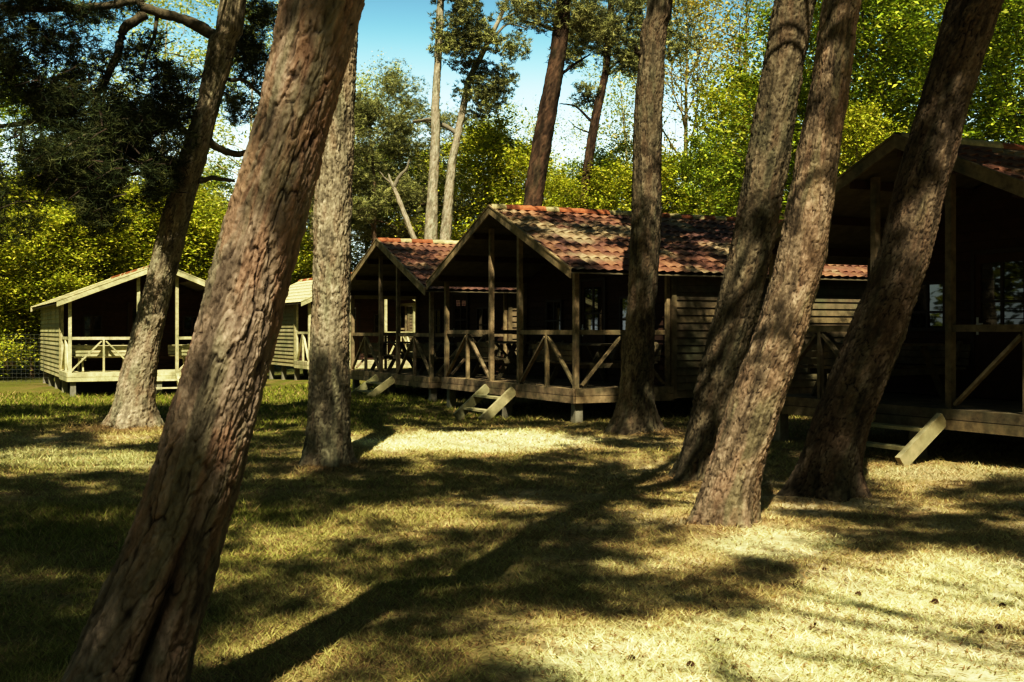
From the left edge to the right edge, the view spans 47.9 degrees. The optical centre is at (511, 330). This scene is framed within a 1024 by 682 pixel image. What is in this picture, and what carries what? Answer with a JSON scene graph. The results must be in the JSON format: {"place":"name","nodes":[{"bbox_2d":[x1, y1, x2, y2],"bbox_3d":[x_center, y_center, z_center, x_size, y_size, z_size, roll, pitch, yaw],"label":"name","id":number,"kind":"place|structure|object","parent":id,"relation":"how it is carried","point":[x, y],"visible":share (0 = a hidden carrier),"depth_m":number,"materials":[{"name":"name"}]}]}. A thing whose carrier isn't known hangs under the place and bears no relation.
{"place":"outdoors","nodes":[
{"label":"outdoors","id":0,"kind":"place"},
{"bbox_2d":[168,344,189,363],"bbox_3d":[-9.409,0.806,34.942,1.700,0.812,1.810,0,0,-26],"label":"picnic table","id":1,"kind":"object","parent":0,"point":[183,349],"visible":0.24,"depth_m":34.18,"materials":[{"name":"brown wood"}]},
{"bbox_2d":[0,355,1023,681],"bbox_3d":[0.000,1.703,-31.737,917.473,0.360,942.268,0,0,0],"label":"ground","id":2,"kind":"structure","parent":0,"point":[14,383],"depth_m":8.32,"materials":[{"name":"plant"}]},
{"bbox_2d":[0,334,79,382],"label":"wire fence","id":3,"kind":"object","parent":2,"relation":"on","point":[23,369],"visible":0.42,"depth_m":38.50,"materials":[{"name":"grey metal"}]},
{"bbox_2d":[0,45,85,366],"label":"leafy tree","id":4,"kind":"object","parent":2,"relation":"on","point":[19,112],"visible":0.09,"depth_m":55.50,"materials":[{"name":"green plant"}]},
{"bbox_2d":[0,196,94,376],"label":"leafy shrub","id":5,"kind":"object","parent":2,"relation":"on","point":[9,310],"visible":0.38,"depth_m":44.12,"materials":[{"name":"green plant"}]},
{"bbox_2d":[0,197,105,381],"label":"leafy shrub","id":6,"kind":"object","parent":2,"relation":"on","point":[62,282],"visible":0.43,"depth_m":43.97,"materials":[{"name":"green plant"}]},
{"bbox_2d":[0,156,149,361],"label":"leafy shrub","id":7,"kind":"object","parent":2,"relation":"on","point":[34,192],"visible":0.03,"depth_m":49.12,"materials":[{"name":"green plant"}]},
{"bbox_2d":[0,173,156,372],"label":"leafy shrub","id":8,"kind":"object","parent":2,"relation":"on","point":[35,197],"visible":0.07,"depth_m":49.11,"materials":[{"name":"green plant"}]},
{"bbox_2d":[18,112,168,253],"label":"leafy tree","id":9,"kind":"object","parent":2,"relation":"on","point":[73,159],"visible":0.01,"depth_m":61.87,"materials":[{"name":"green plant"}]},
{"bbox_2d":[0,188,203,375],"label":"leafy shrub","id":10,"kind":"object","parent":2,"relation":"on","point":[79,257],"visible":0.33,"depth_m":46.06,"materials":[{"name":"green plant"}]},
{"bbox_2d":[30,265,204,396],"bbox_3d":[-12.219,0.134,37.386,5.613,4.213,10.699,0,0,-26],"label":"cabin","id":11,"kind":"object","parent":2,"relation":"on","point":[104,312],"visible":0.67,"depth_m":34.79,"materials":[{"name":"brown wood"}]},
{"bbox_2d":[83,315,102,336],"bbox_3d":[-12.600,-0.100,34.623,0.560,0.720,0.065,0,0,-26],"label":"window","id":12,"kind":"structure","parent":11,"relation":"in","point":[92,324],"depth_m":34.61,"materials":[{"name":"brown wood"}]},
{"bbox_2d":[72,344,127,371],"bbox_3d":[-11.951,0.806,33.675,1.700,0.812,1.810,0,0,-26],"label":"picnic table","id":13,"kind":"object","parent":11,"relation":"on","point":[80,352],"visible":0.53,"depth_m":32.93,"materials":[{"name":"brown wood"}]},
{"bbox_2d":[127,302,157,368],"bbox_3d":[-11.299,0.170,35.260,0.900,2.040,0.085,0,0,-26],"label":"door","id":14,"kind":"structure","parent":11,"relation":"in","point":[131,306],"depth_m":35.10,"materials":[{"name":"brown wood"}]},
{"bbox_2d":[183,316,197,336],"bbox_3d":[-9.978,-0.100,35.930,0.560,0.720,0.065,0,0,-26],"label":"window","id":15,"kind":"structure","parent":11,"relation":"in","point":[189,322],"depth_m":35.88,"materials":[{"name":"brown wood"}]},
{"bbox_2d":[11,157,227,342],"bbox_3d":[-18.138,-3.100,54.151,14.389,10.820,14.180,0,0,2],"label":"leafy shrub","id":16,"kind":"object","parent":2,"relation":"on","point":[206,184],"visible":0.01,"depth_m":52.19,"materials":[{"name":"green plant"}]},
{"bbox_2d":[39,181,233,283],"bbox_3d":[-15.769,-2.363,50.000,10.398,9.122,10.247,0,0,35],"label":"leafy shrub","id":17,"kind":"object","parent":2,"relation":"on","point":[131,266],"visible":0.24,"depth_m":47.94,"materials":[{"name":"green plant"}]},
{"bbox_2d":[0,0,278,428],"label":"pine tree","id":18,"kind":"object","parent":2,"relation":"on","point":[107,141],"visible":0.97,"depth_m":18.30,"materials":[{"name":"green plant"}]},
{"bbox_2d":[54,0,261,237],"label":"birch tree","id":19,"kind":"object","parent":2,"relation":"on","point":[184,11],"visible":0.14,"depth_m":54.79,"materials":[{"name":"green plant"}]},
{"bbox_2d":[51,176,299,280],"bbox_3d":[-14.226,-2.307,52.297,15.400,11.017,12.131,0,0,-42],"label":"leafy shrub","id":20,"kind":"object","parent":2,"relation":"on","point":[201,209],"visible":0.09,"depth_m":49.42,"materials":[{"name":"green plant"}]},
{"bbox_2d":[116,192,301,279],"bbox_3d":[-13.373,-1.875,49.933,8.895,8.157,9.738,0,0,-3],"label":"leafy shrub","id":21,"kind":"object","parent":2,"relation":"on","point":[205,230],"visible":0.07,"depth_m":48.83,"materials":[{"name":"green plant"}]},
{"bbox_2d":[60,0,364,681],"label":"pine tree","id":22,"kind":"object","parent":2,"relation":"on","point":[146,617],"visible":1,"depth_m":4.36,"materials":[{"name":"brown plant"}]},
{"bbox_2d":[198,153,241,274],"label":"leafy tree","id":23,"kind":"object","parent":2,"relation":"on","point":[227,175],"visible":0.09,"depth_m":65.31,"materials":[{"name":"green plant"}]},
{"bbox_2d":[147,0,377,280],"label":"birch tree","id":24,"kind":"object","parent":2,"relation":"on","point":[232,134],"visible":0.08,"depth_m":51.87,"materials":[{"name":"green plant"}]},
{"bbox_2d":[308,198,313,369],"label":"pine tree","id":25,"kind":"object","parent":2,"relation":"on","point":[311,232],"visible":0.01,"depth_m":54.85,"materials":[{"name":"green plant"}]},
{"bbox_2d":[242,88,410,235],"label":"pine tree","id":26,"kind":"object","parent":2,"relation":"on","point":[377,168],"visible":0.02,"depth_m":56.32,"materials":[{"name":"green plant"}]},
{"bbox_2d":[290,223,363,284],"bbox_3d":[-10.045,-1.515,56.654,8.982,8.785,11.402,0,0,2],"label":"leafy shrub","id":27,"kind":"object","parent":2,"relation":"on","point":[304,255],"visible":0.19,"depth_m":53.77,"materials":[{"name":"green plant"}]},
{"bbox_2d":[298,25,358,466],"bbox_3d":[-3.049,-5.730,12.620,8.613,15.260,8.998,0,0,0],"label":"pine tree","id":28,"kind":"object","parent":2,"relation":"on","point":[327,439],"visible":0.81,"depth_m":13.36,"materials":[{"name":"brown plant"}]},
{"bbox_2d":[269,272,414,379],"bbox_3d":[-6.706,0.029,42.626,4.514,4.143,7.878,0,0,-26],"label":"cabin","id":29,"kind":"object","parent":2,"relation":"on","point":[292,347],"visible":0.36,"depth_m":40.87,"materials":[{"name":"brown wood"}]},
{"bbox_2d":[355,302,360,359],"bbox_3d":[-5.795,0.030,40.744,0.900,2.040,0.060,0,0,-26],"label":"door","id":30,"kind":"structure","parent":29,"relation":"in","point":[357,304],"depth_m":40.89,"materials":[{"name":"brown wood"}]},
{"bbox_2d":[373,314,383,332],"bbox_3d":[-4.719,-0.240,41.278,0.500,0.720,0.065,0,0,-26],"label":"window","id":31,"kind":"structure","parent":29,"relation":"in","point":[376,316],"depth_m":41.21,"materials":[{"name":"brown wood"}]},
{"bbox_2d":[351,190,401,270],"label":"leafy tree","id":32,"kind":"object","parent":2,"relation":"on","point":[367,243],"visible":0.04,"depth_m":56.83,"materials":[{"name":"green plant"}]},
{"bbox_2d":[310,57,470,252],"bbox_3d":[-6.080,-5.555,52.171,8.412,14.862,9.459,0,0,-7],"label":"pine tree","id":33,"kind":"object","parent":2,"relation":"on","point":[381,191],"visible":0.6,"depth_m":51.31,"materials":[{"name":"green plant"}]},
{"bbox_2d":[351,49,429,269],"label":"birch tree","id":34,"kind":"object","parent":2,"relation":"on","point":[361,81],"visible":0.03,"depth_m":63.54,"materials":[{"name":"green plant"}]},
{"bbox_2d":[380,159,416,238],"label":"pine tree","id":35,"kind":"object","parent":2,"relation":"on","point":[409,227],"visible":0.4,"depth_m":44.93,"materials":[{"name":"brown plant"}]},
{"bbox_2d":[401,306,412,352],"bbox_3d":[-3.902,-0.272,54.149,8.748,4.443,5.867,0,0,-26],"label":"cabin","id":36,"kind":"object","parent":2,"relation":"on","point":[406,318],"visible":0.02,"depth_m":50.94,"materials":[{"name":"brown wood"}]},
{"bbox_2d":[351,136,464,271],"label":"leafy tree","id":37,"kind":"object","parent":2,"relation":"on","point":[362,248],"visible":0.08,"depth_m":58.00,"materials":[{"name":"green plant"}]},
{"bbox_2d":[361,170,466,248],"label":"leafy tree","id":38,"kind":"object","parent":2,"relation":"on","point":[421,212],"depth_m":61.39,"materials":[{"name":"green plant"}]},
{"bbox_2d":[366,97,464,359],"bbox_3d":[-5.460,-5.068,60.289,7.363,13.865,6.788,0,0,27],"label":"pine tree","id":39,"kind":"object","parent":2,"relation":"on","point":[391,137],"visible":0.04,"depth_m":59.78,"materials":[{"name":"green plant"}]},
{"bbox_2d":[350,238,516,400],"bbox_3d":[1.203,-0.112,31.010,11.278,4.423,6.355,0,0,-26],"label":"cabin","id":40,"kind":"object","parent":2,"relation":"on","point":[397,269],"visible":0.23,"depth_m":28.90,"materials":[{"name":"brown wood"}]},
{"bbox_2d":[360,341,443,371],"bbox_3d":[-2.951,0.686,30.823,1.810,0.812,1.700,0,0,-26],"label":"picnic table","id":41,"kind":"object","parent":40,"relation":"on","point":[439,348],"visible":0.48,"depth_m":30.41,"materials":[{"name":"brown wood"}]},
{"bbox_2d":[434,309,441,332],"bbox_3d":[-2.045,-0.220,31.039,0.065,0.720,0.700,0,0,-26],"label":"window","id":42,"kind":"structure","parent":40,"relation":"in","point":[437,312],"depth_m":30.90,"materials":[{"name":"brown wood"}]},
{"bbox_2d":[406,343,501,375],"bbox_3d":[-1.407,0.686,27.726,1.810,0.812,1.700,0,0,-26],"label":"picnic table","id":43,"kind":"object","parent":40,"relation":"on","point":[453,346],"visible":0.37,"depth_m":27.38,"materials":[{"name":"brown wood"}]},
{"bbox_2d":[452,292,469,370],"bbox_3d":[-1.331,0.050,29.585,0.085,2.040,1.000,0,0,-26],"label":"door","id":44,"kind":"structure","parent":40,"relation":"in","point":[460,321],"depth_m":29.58,"materials":[{"name":"brown wood"}]},
{"bbox_2d":[476,307,487,329],"bbox_3d":[-0.716,-0.220,28.371,0.065,0.720,0.700,0,0,-26],"label":"window","id":45,"kind":"structure","parent":40,"relation":"in","point":[481,312],"depth_m":28.38,"materials":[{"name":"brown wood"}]},
{"bbox_2d":[357,67,554,244],"bbox_3d":[-3.200,-5.649,58.090,10.000,15.057,8.893,0,0,-34],"label":"pine tree","id":46,"kind":"object","parent":2,"relation":"on","point":[447,118],"visible":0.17,"depth_m":56.73,"materials":[{"name":"green plant"}]},
{"bbox_2d":[412,0,503,239],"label":"pine tree","id":47,"kind":"object","parent":2,"relation":"on","point":[454,42],"visible":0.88,"depth_m":45.82,"materials":[{"name":"green plant"}]},
{"bbox_2d":[383,95,555,240],"bbox_3d":[-0.425,-4.002,50.575,9.794,11.839,7.218,0,0,25],"label":"leafy tree","id":48,"kind":"object","parent":2,"relation":"on","point":[472,129],"visible":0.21,"depth_m":50.46,"materials":[{"name":"green plant"}]},
{"bbox_2d":[413,0,533,239],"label":"pine tree","id":49,"kind":"object","parent":2,"relation":"on","point":[494,89],"visible":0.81,"depth_m":46.83,"materials":[{"name":"green plant"}]},
{"bbox_2d":[421,121,591,239],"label":"leafy tree","id":50,"kind":"object","parent":2,"relation":"on","point":[522,161],"visible":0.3,"depth_m":48.76,"materials":[{"name":"green plant"}]},
{"bbox_2d":[501,94,590,178],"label":"birch tree","id":51,"kind":"object","parent":2,"relation":"on","point":[532,121],"visible":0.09,"depth_m":59.69,"materials":[{"name":"green plant"}]},
{"bbox_2d":[477,147,621,209],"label":"leafy tree","id":52,"kind":"object","parent":2,"relation":"on","point":[568,170],"visible":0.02,"depth_m":53.12,"materials":[{"name":"green plant"}]},
{"bbox_2d":[495,0,635,205],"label":"pine tree","id":53,"kind":"object","parent":2,"relation":"on","point":[560,20],"visible":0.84,"depth_m":32.78,"materials":[{"name":"green plant"}]},
{"bbox_2d":[506,157,631,209],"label":"leafy tree","id":54,"kind":"object","parent":2,"relation":"on","point":[571,191],"visible":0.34,"depth_m":41.88,"materials":[{"name":"green plant"}]},
{"bbox_2d":[556,127,680,210],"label":"leafy tree","id":55,"kind":"object","parent":2,"relation":"on","point":[598,156],"visible":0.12,"depth_m":45.30,"materials":[{"name":"green plant"}]},
{"bbox_2d":[561,160,678,207],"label":"leafy tree","id":56,"kind":"object","parent":2,"relation":"on","point":[614,183],"depth_m":54.74,"materials":[{"name":"green plant"}]},
{"bbox_2d":[545,0,704,208],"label":"pine tree","id":57,"kind":"object","parent":2,"relation":"on","point":[626,57],"visible":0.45,"depth_m":41.85,"materials":[{"name":"green plant"}]},
{"bbox_2d":[555,37,716,204],"bbox_3d":[6.652,-7.464,62.256,8.570,18.849,9.946,0,0,-21],"label":"birch tree","id":58,"kind":"object","parent":2,"relation":"on","point":[618,111],"visible":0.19,"depth_m":61.33,"materials":[{"name":"green plant"}]},
{"bbox_2d":[604,0,672,434],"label":"pine tree","id":59,"kind":"object","parent":2,"relation":"on","point":[635,410],"visible":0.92,"depth_m":17.91,"materials":[{"name":"brown plant"}]},
{"bbox_2d":[426,204,866,422],"bbox_3d":[4.271,-0.197,24.474,11.576,4.493,6.355,0,0,-26],"label":"cabin","id":60,"kind":"object","parent":2,"relation":"on","point":[564,271],"visible":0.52,"depth_m":22.15,"materials":[{"name":"brown wood"}]},
{"bbox_2d":[457,340,564,379],"bbox_3d":[-0.011,0.616,24.223,1.810,0.812,1.700,0,0,-26],"label":"picnic table","id":61,"kind":"object","parent":60,"relation":"on","point":[511,357],"visible":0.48,"depth_m":23.71,"materials":[{"name":"brown wood"}]},
{"bbox_2d":[545,299,563,329],"bbox_3d":[0.895,-0.290,24.439,0.065,0.720,0.700,0,0,-26],"label":"window","id":62,"kind":"structure","parent":60,"relation":"in","point":[554,313],"depth_m":24.42,"materials":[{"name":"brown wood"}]},
{"bbox_2d":[579,277,607,379],"bbox_3d":[1.609,-0.020,22.985,0.085,2.040,1.000,0,0,-26],"label":"door","id":63,"kind":"structure","parent":60,"relation":"in","point":[598,309],"depth_m":23.00,"materials":[{"name":"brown wood"}]},
{"bbox_2d":[531,341,661,386],"bbox_3d":[1.533,0.616,21.126,1.810,0.812,1.700,0,0,-26],"label":"picnic table","id":64,"kind":"object","parent":60,"relation":"on","point":[564,349],"visible":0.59,"depth_m":20.80,"materials":[{"name":"brown wood"}]},
{"bbox_2d":[619,296,627,329],"bbox_3d":[2.224,-0.290,21.772,0.065,0.720,0.700,0,0,-26],"label":"window","id":65,"kind":"structure","parent":60,"relation":"in","point":[622,299],"depth_m":22.00,"materials":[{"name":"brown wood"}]},
{"bbox_2d":[590,132,743,215],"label":"leafy tree","id":66,"kind":"object","parent":2,"relation":"on","point":[666,172],"visible":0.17,"depth_m":43.15,"materials":[{"name":"green plant"}]},
{"bbox_2d":[589,0,765,209],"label":"oak tree","id":67,"kind":"object","parent":2,"relation":"on","point":[685,104],"visible":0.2,"depth_m":55.30,"materials":[{"name":"green plant"}]},
{"bbox_2d":[687,661,694,667],"bbox_3d":[0.851,1.593,5.483,0.041,0.041,0.038,24,-19,6],"label":"pine cone","id":68,"kind":"object","parent":2,"relation":"on","point":[692,664],"visible":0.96,"depth_m":5.47,"materials":[{"name":"brown plant"}]},
{"bbox_2d":[663,137,736,215],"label":"leafy tree","id":69,"kind":"object","parent":2,"relation":"on","point":[692,177],"visible":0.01,"depth_m":54.03,"materials":[{"name":"green plant"}]},
{"bbox_2d":[662,118,747,215],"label":"leafy tree","id":70,"kind":"object","parent":2,"relation":"on","point":[698,142],"visible":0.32,"depth_m":43.45,"materials":[{"name":"green plant"}]},
{"bbox_2d":[599,0,854,212],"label":"oak tree","id":71,"kind":"object","parent":2,"relation":"on","point":[730,40],"visible":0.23,"depth_m":51.75,"materials":[{"name":"green plant"}]},
{"bbox_2d":[671,111,799,213],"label":"leafy tree","id":72,"kind":"object","parent":2,"relation":"on","point":[728,158],"depth_m":53.01,"materials":[{"name":"green plant"}]},
{"bbox_2d":[667,0,816,480],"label":"pine tree","id":73,"kind":"object","parent":2,"relation":"on","point":[759,208],"visible":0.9,"depth_m":11.92,"materials":[{"name":"brown plant"}]},
{"bbox_2d":[672,57,841,217],"bbox_3d":[10.671,-4.993,47.566,8.421,13.924,9.879,0,0,1],"label":"leafy tree","id":74,"kind":"object","parent":2,"relation":"on","point":[719,104],"visible":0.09,"depth_m":47.47,"materials":[{"name":"green plant"}]},
{"bbox_2d":[686,0,861,527],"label":"pine tree","id":75,"kind":"object","parent":2,"relation":"on","point":[729,492],"visible":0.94,"depth_m":9.15,"materials":[{"name":"brown plant"}]},
{"bbox_2d":[725,50,919,210],"bbox_3d":[14.763,-5.687,50.455,11.385,15.194,10.543,0,0,-1],"label":"leafy tree","id":76,"kind":"object","parent":2,"relation":"on","point":[850,90],"visible":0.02,"depth_m":48.76,"materials":[{"name":"green plant"}]},
{"bbox_2d":[677,0,1023,218],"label":"leafy tree","id":77,"kind":"object","parent":2,"relation":"on","point":[731,125],"visible":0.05,"depth_m":37.66,"materials":[{"name":"green plant"}]},
{"bbox_2d":[802,85,910,176],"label":"leafy tree","id":78,"kind":"object","parent":2,"relation":"on","point":[858,119],"visible":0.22,"depth_m":30.68,"materials":[{"name":"green plant"}]},
{"bbox_2d":[705,0,1015,218],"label":"leafy tree","id":79,"kind":"object","parent":2,"relation":"on","point":[905,23],"visible":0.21,"depth_m":32.36,"materials":[{"name":"green plant"}]},
{"bbox_2d":[749,0,1023,161],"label":"leafy tree","id":80,"kind":"object","parent":2,"relation":"on","point":[1014,18],"visible":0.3,"depth_m":31.77,"materials":[{"name":"green plant"}]},
{"bbox_2d":[777,0,1003,501],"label":"pine tree","id":81,"kind":"object","parent":2,"relation":"on","point":[829,466],"visible":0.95,"depth_m":10.79,"materials":[{"name":"brown plant"}]},
{"bbox_2d":[769,132,1023,465],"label":"cabin","id":82,"kind":"object","parent":2,"relation":"on","point":[971,291],"visible":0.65,"depth_m":15.48,"materials":[{"name":"brown wood"}]},
{"bbox_2d":[908,280,944,330],"bbox_3d":[6.013,-0.350,16.669,0.065,0.720,0.700,0,0,-26],"label":"window","id":83,"kind":"structure","parent":82,"relation":"in","point":[928,314],"depth_m":16.62,"materials":[{"name":"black glass"}]},
{"bbox_2d":[971,247,1023,399],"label":"door","id":84,"kind":"structure","parent":82,"relation":"in","point":[1005,381],"depth_m":15.57,"materials":[{"name":"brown wood"}]},
{"bbox_2d":[791,0,1023,169],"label":"leafy tree","id":85,"kind":"object","parent":2,"relation":"on","point":[1017,72],"visible":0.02,"depth_m":37.74,"materials":[{"name":"green plant"}]},
{"bbox_2d":[931,599,938,603],"bbox_3d":[2.459,1.581,6.695,0.044,0.044,0.040,22,-10,4],"label":"pine cone","id":86,"kind":"object","parent":2,"relation":"on","point":[933,601],"visible":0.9,"depth_m":6.69,"materials":[{"name":"brown plant"}]},
{"bbox_2d":[924,2,1023,139],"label":"leafy tree","id":87,"kind":"object","parent":2,"relation":"on","point":[988,66],"visible":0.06,"depth_m":39.00,"materials":[{"name":"green plant"}]},
{"bbox_2d":[0,0,1023,271],"label":"sky","id":88,"kind":"structure","parent":0,"point":[387,26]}
]}

